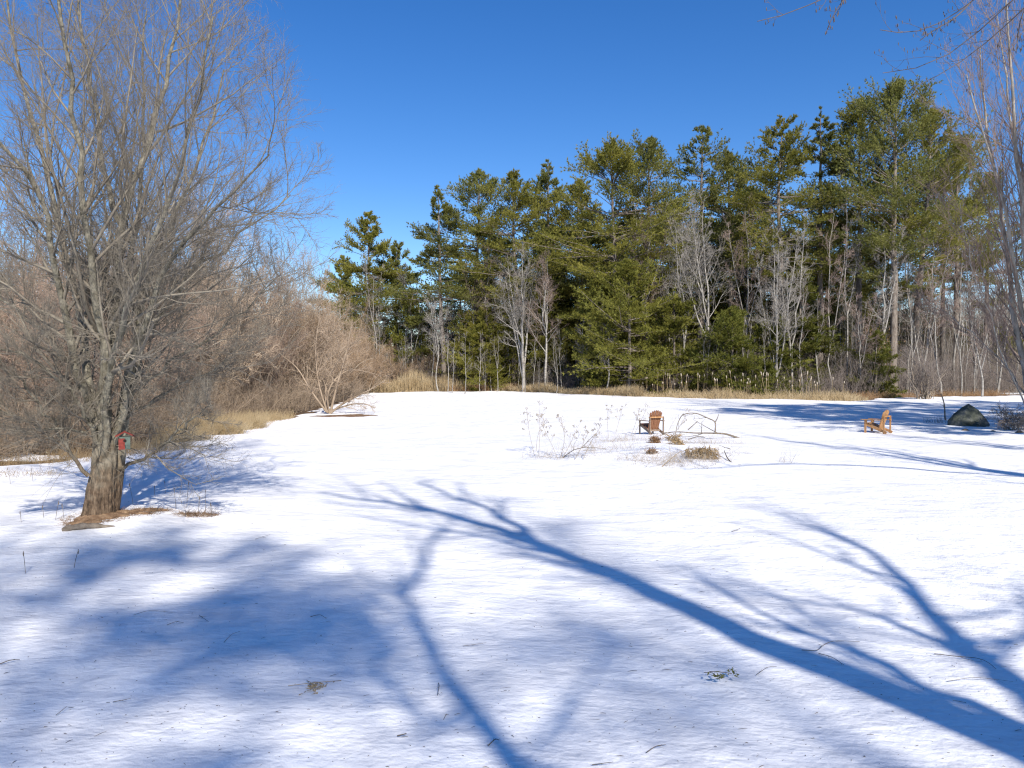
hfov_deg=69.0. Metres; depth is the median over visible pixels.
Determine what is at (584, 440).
dry weed
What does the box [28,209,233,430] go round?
shrub
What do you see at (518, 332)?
bare tree
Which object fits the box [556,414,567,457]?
dry weed
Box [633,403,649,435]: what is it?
dry weed
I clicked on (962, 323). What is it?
sapling
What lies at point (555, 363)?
sapling
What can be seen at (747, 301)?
bare tree
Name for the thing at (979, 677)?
fallen twig
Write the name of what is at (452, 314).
white pine
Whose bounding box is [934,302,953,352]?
bare tree
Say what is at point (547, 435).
dry weed
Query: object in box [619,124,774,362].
white pine
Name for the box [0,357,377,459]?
underbrush
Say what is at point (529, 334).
white pine
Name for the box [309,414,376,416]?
bare ground
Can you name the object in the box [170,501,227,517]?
grass clump
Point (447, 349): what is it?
sapling
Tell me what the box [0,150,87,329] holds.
shrub
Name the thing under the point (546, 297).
bare tree
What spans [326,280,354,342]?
sapling
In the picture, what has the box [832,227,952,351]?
white pine
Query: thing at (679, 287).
white pine
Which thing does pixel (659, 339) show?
white pine
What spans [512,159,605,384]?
white pine
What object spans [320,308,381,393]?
shrub
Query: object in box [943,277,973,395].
sapling
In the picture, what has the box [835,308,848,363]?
sapling
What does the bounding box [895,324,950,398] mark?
bush
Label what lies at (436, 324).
bare tree
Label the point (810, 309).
white pine
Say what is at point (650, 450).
leaf clump
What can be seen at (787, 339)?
white pine
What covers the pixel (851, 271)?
bare tree
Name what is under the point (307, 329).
shrub
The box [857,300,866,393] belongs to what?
sapling
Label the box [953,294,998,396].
bare tree
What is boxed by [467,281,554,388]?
white pine
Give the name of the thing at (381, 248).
white pine
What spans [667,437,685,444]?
leaf clump
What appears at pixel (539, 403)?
dry weed
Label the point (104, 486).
bare tree
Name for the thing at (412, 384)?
reeds
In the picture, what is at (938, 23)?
bare tree
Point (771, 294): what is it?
white pine
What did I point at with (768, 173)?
white pine
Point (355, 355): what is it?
shrub
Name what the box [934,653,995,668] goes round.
fallen twig
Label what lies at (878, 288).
white pine
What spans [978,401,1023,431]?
bush
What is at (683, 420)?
dry weed
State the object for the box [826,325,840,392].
sapling
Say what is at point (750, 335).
sapling
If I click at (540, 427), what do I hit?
dry weed
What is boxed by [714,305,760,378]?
white pine
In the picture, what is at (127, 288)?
shrub
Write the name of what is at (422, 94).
sky
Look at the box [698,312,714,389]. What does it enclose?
sapling
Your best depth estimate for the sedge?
90.59 m
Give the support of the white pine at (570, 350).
on the ground at (296, 414)
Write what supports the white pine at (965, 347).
on the ground at (296, 414)
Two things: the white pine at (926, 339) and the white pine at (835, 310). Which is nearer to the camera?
the white pine at (835, 310)
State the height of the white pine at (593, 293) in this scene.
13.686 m
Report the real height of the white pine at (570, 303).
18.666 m
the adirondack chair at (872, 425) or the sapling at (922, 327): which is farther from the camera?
the sapling at (922, 327)
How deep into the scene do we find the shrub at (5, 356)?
25.53 m
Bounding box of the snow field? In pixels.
[0,391,1023,767]
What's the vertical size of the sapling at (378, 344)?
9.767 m
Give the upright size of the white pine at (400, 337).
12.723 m
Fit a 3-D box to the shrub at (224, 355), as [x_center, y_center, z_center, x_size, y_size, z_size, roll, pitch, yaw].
[-17.166,-4.730,41.142,9.431,13.755,9.730,0,1,-20]
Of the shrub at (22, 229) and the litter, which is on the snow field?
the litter
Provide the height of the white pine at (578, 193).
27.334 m
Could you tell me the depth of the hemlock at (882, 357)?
73.94 m
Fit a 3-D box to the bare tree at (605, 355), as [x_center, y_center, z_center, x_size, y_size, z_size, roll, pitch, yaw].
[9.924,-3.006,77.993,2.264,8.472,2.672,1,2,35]
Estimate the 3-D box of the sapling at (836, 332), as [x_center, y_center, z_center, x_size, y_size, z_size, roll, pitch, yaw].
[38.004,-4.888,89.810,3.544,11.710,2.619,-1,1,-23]
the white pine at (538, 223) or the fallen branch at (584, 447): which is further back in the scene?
the white pine at (538, 223)
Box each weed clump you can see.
[779,450,801,462]
[923,414,951,422]
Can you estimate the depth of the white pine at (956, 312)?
87.44 m
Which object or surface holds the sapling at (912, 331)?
on the ground at (296, 414)
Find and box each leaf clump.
[644,446,658,454]
[646,435,662,442]
[663,433,684,440]
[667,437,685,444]
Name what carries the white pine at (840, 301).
on the ground at (296, 414)
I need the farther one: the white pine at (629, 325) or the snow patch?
the white pine at (629, 325)
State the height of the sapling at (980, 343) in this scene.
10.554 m
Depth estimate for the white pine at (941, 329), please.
97.36 m
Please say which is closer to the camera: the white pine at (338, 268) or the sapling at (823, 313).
the sapling at (823, 313)
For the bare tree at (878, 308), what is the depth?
99.54 m
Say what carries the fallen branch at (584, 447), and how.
on the snow field
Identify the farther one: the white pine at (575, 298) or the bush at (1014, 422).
the white pine at (575, 298)
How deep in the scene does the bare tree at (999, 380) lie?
79.71 m
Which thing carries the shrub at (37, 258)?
on the ground at (296, 414)
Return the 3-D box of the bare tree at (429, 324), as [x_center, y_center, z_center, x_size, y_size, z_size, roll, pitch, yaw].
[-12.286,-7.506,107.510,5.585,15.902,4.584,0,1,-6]
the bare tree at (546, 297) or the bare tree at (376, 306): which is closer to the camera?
the bare tree at (546, 297)
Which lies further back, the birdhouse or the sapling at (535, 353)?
the sapling at (535, 353)
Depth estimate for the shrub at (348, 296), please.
77.31 m
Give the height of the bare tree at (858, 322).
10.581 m
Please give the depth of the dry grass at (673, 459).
22.85 m
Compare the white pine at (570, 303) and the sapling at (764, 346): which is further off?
the white pine at (570, 303)
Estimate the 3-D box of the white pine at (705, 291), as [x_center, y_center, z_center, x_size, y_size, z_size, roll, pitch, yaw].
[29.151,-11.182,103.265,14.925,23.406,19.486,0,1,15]
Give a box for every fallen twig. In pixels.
[805,640,859,650]
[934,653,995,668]
[950,677,1012,682]
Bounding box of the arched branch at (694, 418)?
[675,413,715,434]
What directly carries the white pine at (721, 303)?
on the ground at (296, 414)
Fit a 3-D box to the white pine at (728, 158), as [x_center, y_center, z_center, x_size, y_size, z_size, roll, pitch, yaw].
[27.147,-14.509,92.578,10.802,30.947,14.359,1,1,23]
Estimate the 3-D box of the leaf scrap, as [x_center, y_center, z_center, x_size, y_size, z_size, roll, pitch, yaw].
[-1.739,2.634,6.485,0.443,0.063,0.304,0,1,0]
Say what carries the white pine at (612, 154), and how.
on the ground at (296, 414)
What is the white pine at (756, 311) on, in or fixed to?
on the ground at (296, 414)
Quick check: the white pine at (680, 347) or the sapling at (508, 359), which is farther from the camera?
the white pine at (680, 347)
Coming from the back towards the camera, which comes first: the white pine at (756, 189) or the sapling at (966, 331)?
the white pine at (756, 189)
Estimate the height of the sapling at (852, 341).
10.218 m
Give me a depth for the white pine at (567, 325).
96.60 m
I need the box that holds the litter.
[0,500,1020,767]
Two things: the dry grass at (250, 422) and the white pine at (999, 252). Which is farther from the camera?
the white pine at (999, 252)
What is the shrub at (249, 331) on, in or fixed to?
on the ground at (296, 414)
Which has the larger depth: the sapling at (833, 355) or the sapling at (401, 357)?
the sapling at (401, 357)
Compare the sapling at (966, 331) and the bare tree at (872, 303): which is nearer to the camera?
the sapling at (966, 331)
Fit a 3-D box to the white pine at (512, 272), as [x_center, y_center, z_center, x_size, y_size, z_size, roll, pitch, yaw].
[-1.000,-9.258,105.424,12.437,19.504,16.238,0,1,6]
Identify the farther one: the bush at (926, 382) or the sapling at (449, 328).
the sapling at (449, 328)
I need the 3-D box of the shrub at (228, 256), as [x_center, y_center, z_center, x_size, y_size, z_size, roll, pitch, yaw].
[-21.570,-5.692,52.556,10.329,15.065,10.656,0,1,12]
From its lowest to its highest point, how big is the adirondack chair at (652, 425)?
1.069 m
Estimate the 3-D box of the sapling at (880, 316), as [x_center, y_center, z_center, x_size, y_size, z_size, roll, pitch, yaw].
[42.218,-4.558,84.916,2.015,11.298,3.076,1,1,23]
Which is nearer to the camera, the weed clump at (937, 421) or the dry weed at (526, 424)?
the dry weed at (526, 424)
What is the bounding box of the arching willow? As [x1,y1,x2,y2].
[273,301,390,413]
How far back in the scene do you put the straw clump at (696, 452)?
22.29 m
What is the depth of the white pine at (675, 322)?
77.60 m
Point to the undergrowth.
(968, 382)
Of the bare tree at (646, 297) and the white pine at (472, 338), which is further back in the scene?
the white pine at (472, 338)
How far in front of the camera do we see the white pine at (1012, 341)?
98.84 m
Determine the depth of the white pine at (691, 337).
94.79 m
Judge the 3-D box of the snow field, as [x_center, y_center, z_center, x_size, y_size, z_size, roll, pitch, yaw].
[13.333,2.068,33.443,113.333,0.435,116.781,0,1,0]
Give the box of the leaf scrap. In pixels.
[288,680,340,695]
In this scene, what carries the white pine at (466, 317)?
on the ground at (296, 414)
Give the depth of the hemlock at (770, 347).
74.96 m
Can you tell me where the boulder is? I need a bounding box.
[947,404,989,426]
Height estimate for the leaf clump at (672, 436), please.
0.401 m
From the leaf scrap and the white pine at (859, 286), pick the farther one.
the white pine at (859, 286)
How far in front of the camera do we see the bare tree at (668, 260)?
82.04 m
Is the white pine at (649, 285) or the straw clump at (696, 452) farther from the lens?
the white pine at (649, 285)
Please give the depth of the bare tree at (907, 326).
100.33 m
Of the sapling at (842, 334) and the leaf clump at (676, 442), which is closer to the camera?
the leaf clump at (676, 442)
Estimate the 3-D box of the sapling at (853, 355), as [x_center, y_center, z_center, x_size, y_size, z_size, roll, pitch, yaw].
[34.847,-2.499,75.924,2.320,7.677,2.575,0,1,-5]
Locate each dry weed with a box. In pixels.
[520,408,534,455]
[536,401,546,446]
[536,414,548,448]
[542,419,557,458]
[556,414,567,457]
[562,420,585,457]
[575,428,595,458]
[583,418,602,458]
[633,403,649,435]
[670,408,689,438]
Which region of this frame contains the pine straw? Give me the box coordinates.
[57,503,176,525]
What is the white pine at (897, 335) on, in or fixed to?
on the ground at (296, 414)
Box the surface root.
[62,523,113,530]
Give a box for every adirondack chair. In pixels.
[637,410,664,434]
[861,410,892,433]
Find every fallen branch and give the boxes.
[563,432,605,457]
[659,419,739,437]
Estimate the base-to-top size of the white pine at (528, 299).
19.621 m
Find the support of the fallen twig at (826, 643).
on the snow field
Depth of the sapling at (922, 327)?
85.94 m
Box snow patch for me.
[0,453,69,461]
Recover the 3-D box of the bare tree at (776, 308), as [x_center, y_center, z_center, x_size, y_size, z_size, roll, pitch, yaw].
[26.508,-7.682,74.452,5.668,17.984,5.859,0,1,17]
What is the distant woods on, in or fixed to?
on the ground at (296, 414)
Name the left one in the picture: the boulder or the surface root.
the surface root
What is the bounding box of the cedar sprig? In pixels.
[704,667,738,679]
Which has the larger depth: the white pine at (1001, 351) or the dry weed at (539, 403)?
the white pine at (1001, 351)
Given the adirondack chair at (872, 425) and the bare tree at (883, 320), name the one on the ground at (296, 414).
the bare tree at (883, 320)
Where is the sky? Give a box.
[0,0,1023,347]
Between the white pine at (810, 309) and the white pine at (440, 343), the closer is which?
the white pine at (810, 309)
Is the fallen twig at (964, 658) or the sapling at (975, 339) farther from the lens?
the sapling at (975, 339)
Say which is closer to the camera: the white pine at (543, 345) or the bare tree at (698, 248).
the bare tree at (698, 248)
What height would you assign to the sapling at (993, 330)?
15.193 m
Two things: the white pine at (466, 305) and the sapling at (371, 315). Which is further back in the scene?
the white pine at (466, 305)
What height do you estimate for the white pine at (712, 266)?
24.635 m
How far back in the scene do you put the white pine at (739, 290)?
101.41 m
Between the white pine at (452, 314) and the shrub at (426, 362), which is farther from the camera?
the white pine at (452, 314)
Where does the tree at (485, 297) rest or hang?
on the ground at (296, 414)
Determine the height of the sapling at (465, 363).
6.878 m
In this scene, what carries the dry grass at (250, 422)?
on the ground at (296, 414)
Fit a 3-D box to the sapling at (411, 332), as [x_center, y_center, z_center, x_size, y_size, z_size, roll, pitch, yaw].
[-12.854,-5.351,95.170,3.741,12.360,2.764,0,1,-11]
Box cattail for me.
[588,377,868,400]
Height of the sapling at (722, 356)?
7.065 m
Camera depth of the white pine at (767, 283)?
99.78 m
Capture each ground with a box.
[0,362,1023,465]
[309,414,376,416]
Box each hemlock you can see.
[673,305,809,396]
[676,337,739,392]
[715,316,816,397]
[756,265,856,395]
[830,329,906,397]
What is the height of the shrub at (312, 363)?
13.100 m
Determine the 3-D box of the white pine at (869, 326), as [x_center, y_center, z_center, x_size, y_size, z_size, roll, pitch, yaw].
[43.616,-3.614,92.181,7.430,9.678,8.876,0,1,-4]
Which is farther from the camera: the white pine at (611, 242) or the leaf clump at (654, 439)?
the white pine at (611, 242)
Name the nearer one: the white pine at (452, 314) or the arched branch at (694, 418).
the arched branch at (694, 418)
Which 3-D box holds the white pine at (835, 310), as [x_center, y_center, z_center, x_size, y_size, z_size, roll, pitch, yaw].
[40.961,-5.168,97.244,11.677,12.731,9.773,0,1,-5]
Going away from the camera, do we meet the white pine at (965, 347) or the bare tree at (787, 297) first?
the bare tree at (787, 297)
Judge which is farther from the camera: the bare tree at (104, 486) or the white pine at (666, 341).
the white pine at (666, 341)
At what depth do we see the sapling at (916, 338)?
78.72 m
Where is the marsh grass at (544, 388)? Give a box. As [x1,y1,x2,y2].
[495,381,646,396]
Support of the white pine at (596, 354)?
on the ground at (296, 414)
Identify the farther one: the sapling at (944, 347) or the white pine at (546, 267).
the white pine at (546, 267)
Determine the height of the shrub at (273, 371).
11.568 m
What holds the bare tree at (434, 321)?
on the ground at (296, 414)
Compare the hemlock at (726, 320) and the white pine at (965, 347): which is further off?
the white pine at (965, 347)
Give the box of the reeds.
[361,368,476,392]
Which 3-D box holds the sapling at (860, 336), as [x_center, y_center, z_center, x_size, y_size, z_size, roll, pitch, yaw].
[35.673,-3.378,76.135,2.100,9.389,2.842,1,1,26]
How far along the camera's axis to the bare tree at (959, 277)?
81.44 m
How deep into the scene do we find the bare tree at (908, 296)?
78.34 m
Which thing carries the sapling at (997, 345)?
on the ground at (296, 414)
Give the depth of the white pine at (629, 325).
76.49 m
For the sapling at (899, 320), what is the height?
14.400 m
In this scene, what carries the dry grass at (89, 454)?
on the ground at (296, 414)
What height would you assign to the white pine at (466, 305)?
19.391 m
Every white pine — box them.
[301,254,392,337]
[323,211,423,360]
[352,239,444,364]
[370,184,487,384]
[382,294,449,381]
[412,168,542,355]
[413,255,503,368]
[422,318,458,366]
[434,309,504,387]
[440,322,521,390]
[443,168,581,383]
[444,266,489,372]
[446,227,534,355]
[452,302,518,390]
[454,254,540,360]
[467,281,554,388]
[495,265,560,376]
[498,217,574,372]
[498,313,547,383]
[500,288,576,384]
[504,130,712,387]
[511,243,575,379]
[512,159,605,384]
[517,178,622,387]
[524,272,581,384]
[535,308,592,387]
[539,234,625,361]
[542,219,611,323]
[548,288,641,390]
[556,274,657,388]
[558,283,641,389]
[562,257,704,389]
[574,214,697,344]
[574,229,670,333]
[597,129,721,392]
[607,291,720,395]
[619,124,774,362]
[625,304,679,389]
[636,308,691,390]
[639,205,713,364]
[650,227,718,343]
[668,215,761,324]
[669,335,693,388]
[670,182,824,334]
[670,238,764,343]
[671,304,715,388]
[686,129,772,356]
[692,289,754,379]
[704,264,771,384]
[708,114,848,385]
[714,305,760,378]
[733,227,852,343]
[734,261,824,364]
[734,293,796,386]
[755,303,815,370]
[769,105,897,393]
[770,251,887,365]
[772,211,876,330]
[774,302,851,383]
[786,73,971,393]
[801,92,923,392]
[811,296,854,386]
[813,100,1014,391]
[814,259,889,359]
[824,295,900,387]
[825,236,914,330]
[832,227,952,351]
[836,316,888,373]
[879,318,920,363]
[888,166,1018,366]
[898,135,1010,391]
[907,316,948,361]
[929,167,1023,388]
[948,326,989,369]
[966,318,1017,385]
[977,331,1023,384]
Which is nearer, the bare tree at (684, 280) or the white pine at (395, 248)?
the bare tree at (684, 280)
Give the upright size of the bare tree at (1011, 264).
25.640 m
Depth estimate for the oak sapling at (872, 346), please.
75.88 m
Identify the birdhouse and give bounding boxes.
[115,421,133,449]
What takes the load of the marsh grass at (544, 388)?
on the ground at (296, 414)
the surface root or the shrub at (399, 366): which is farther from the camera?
the shrub at (399, 366)
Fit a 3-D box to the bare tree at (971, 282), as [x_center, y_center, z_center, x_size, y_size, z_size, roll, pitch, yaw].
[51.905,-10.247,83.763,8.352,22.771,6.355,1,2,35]
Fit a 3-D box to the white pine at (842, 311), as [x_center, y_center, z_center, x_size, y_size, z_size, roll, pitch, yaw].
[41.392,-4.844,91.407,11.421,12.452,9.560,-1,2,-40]
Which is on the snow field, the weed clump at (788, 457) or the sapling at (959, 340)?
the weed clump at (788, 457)
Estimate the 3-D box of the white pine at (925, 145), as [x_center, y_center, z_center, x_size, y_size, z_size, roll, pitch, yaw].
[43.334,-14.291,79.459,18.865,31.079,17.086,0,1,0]
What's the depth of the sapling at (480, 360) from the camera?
86.66 m
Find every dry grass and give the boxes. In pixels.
[0,440,181,477]
[130,407,297,449]
[522,429,751,468]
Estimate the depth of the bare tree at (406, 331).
96.82 m
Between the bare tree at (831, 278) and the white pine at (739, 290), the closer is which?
the bare tree at (831, 278)
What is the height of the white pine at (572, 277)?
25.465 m
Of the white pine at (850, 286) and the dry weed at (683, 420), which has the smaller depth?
the dry weed at (683, 420)
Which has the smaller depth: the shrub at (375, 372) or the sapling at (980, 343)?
the shrub at (375, 372)
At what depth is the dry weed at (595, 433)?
22.21 m
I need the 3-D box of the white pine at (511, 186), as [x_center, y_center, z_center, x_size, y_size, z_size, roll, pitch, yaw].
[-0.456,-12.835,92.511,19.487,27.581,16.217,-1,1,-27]
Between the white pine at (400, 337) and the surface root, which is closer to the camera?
the surface root
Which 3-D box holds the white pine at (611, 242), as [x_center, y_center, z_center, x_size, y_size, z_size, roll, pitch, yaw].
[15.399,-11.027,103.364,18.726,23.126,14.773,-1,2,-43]
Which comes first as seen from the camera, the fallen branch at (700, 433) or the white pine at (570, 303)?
the fallen branch at (700, 433)
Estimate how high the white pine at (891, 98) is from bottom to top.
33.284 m
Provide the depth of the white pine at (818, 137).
84.00 m
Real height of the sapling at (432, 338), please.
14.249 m
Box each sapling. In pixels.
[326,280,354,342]
[365,276,391,367]
[372,313,388,380]
[395,341,407,378]
[403,294,424,362]
[403,330,415,362]
[410,289,425,365]
[424,280,440,379]
[440,303,456,365]
[445,307,452,368]
[445,330,451,391]
[451,339,455,392]
[459,333,472,393]
[474,332,487,391]
[491,329,504,390]
[503,339,515,383]
[529,325,539,387]
[547,334,563,393]
[556,316,567,387]
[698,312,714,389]
[714,333,727,389]
[741,312,763,391]
[743,302,756,357]
[753,321,772,377]
[761,286,788,367]
[782,282,808,395]
[809,293,826,391]
[810,298,827,380]
[824,300,843,387]
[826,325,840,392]
[828,295,850,386]
[832,299,862,386]
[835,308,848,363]
[843,323,861,389]
[846,317,904,382]
[850,306,870,389]
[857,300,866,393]
[872,298,888,334]
[887,297,906,364]
[897,288,929,392]
[897,323,905,355]
[898,309,909,388]
[904,301,941,394]
[908,298,929,358]
[933,326,950,372]
[934,327,952,363]
[937,394,945,419]
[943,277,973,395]
[951,275,966,377]
[957,281,990,393]
[957,284,985,388]
[976,313,993,384]
[986,269,1001,390]
[988,281,1010,388]
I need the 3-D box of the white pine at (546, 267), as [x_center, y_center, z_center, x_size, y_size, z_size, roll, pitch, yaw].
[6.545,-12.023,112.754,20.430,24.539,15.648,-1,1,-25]
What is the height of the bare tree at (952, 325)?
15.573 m
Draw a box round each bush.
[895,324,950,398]
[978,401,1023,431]
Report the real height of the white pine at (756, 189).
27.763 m
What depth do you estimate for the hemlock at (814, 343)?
76.40 m
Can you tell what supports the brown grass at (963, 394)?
on the ground at (296, 414)
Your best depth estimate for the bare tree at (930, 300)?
76.77 m
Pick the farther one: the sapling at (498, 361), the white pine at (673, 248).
the white pine at (673, 248)
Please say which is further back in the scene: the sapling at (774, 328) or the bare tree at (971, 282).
the bare tree at (971, 282)
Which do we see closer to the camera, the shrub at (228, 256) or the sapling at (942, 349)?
the shrub at (228, 256)
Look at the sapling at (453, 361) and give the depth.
84.60 m
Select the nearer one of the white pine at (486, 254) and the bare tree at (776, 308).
the bare tree at (776, 308)
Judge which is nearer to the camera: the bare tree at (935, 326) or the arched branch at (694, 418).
the arched branch at (694, 418)
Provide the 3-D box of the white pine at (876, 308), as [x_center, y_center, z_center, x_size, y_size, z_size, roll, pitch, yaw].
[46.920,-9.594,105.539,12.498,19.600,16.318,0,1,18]
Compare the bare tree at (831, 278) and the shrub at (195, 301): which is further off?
the bare tree at (831, 278)
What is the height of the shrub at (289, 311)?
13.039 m
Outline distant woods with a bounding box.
[379,310,1022,375]
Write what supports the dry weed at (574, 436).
on the snow field
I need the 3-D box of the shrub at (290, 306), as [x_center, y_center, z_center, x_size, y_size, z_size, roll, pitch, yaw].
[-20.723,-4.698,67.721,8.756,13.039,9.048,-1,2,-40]
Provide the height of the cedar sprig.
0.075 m
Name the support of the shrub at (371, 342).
on the ground at (296, 414)
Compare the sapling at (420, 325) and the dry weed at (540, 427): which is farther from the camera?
the sapling at (420, 325)
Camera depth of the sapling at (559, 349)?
83.91 m
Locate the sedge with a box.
[449,381,517,391]
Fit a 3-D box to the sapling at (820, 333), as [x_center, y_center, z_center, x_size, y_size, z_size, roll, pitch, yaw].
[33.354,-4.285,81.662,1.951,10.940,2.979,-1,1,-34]
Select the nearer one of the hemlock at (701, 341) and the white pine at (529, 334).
the hemlock at (701, 341)
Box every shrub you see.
[0,127,124,439]
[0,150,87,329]
[0,203,134,411]
[0,237,128,448]
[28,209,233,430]
[29,160,238,413]
[37,191,228,378]
[135,188,278,400]
[154,159,290,404]
[162,187,282,396]
[211,243,315,413]
[233,219,328,390]
[251,265,332,396]
[256,247,318,394]
[262,231,370,397]
[291,263,374,393]
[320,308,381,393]
[331,288,379,392]
[343,300,399,377]
[353,332,395,393]
[376,339,421,384]
[409,339,446,380]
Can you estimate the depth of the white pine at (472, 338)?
90.40 m
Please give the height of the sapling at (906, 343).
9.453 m
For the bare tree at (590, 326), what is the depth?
81.61 m
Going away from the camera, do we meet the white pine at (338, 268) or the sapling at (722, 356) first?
the sapling at (722, 356)
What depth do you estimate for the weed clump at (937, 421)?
38.33 m
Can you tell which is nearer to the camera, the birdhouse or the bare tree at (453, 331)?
the birdhouse
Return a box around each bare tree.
[0,0,346,515]
[349,251,389,359]
[388,263,426,362]
[412,283,444,366]
[417,289,453,391]
[424,294,451,362]
[438,297,464,370]
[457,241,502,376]
[481,243,547,391]
[519,246,568,385]
[573,319,593,385]
[596,320,618,388]
[630,188,672,393]
[650,253,695,389]
[657,189,741,387]
[662,213,713,379]
[720,194,774,389]
[748,218,806,387]
[757,0,1023,95]
[772,208,816,387]
[817,208,854,392]
[833,170,872,392]
[843,292,884,389]
[847,219,912,382]
[862,268,890,331]
[862,287,889,332]
[885,194,925,392]
[886,215,964,370]
[898,273,923,348]
[910,0,1023,403]
[913,261,956,394]
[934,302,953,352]
[935,210,984,392]
[939,295,967,369]
[941,195,1015,390]
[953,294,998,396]
[991,215,1023,391]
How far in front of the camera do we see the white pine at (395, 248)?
104.18 m
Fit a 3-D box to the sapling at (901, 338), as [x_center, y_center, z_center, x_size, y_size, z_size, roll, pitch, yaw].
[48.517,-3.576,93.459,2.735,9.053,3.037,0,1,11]
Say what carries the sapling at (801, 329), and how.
on the ground at (296, 414)
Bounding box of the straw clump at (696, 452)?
[681,444,720,459]
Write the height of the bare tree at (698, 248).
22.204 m
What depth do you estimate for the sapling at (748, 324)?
80.81 m
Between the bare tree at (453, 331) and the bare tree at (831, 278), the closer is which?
the bare tree at (831, 278)
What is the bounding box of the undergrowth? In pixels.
[363,332,1023,396]
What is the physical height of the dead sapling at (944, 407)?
1.559 m
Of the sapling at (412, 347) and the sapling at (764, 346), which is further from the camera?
the sapling at (412, 347)
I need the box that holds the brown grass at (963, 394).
[845,388,1009,398]
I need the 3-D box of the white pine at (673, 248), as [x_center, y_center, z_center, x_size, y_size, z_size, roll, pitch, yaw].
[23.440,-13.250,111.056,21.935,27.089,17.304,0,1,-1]
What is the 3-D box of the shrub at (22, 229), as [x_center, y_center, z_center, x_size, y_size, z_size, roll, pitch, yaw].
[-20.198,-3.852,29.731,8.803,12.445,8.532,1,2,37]
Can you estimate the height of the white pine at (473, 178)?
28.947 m
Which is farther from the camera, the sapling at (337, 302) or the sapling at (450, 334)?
the sapling at (450, 334)
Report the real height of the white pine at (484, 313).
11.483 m

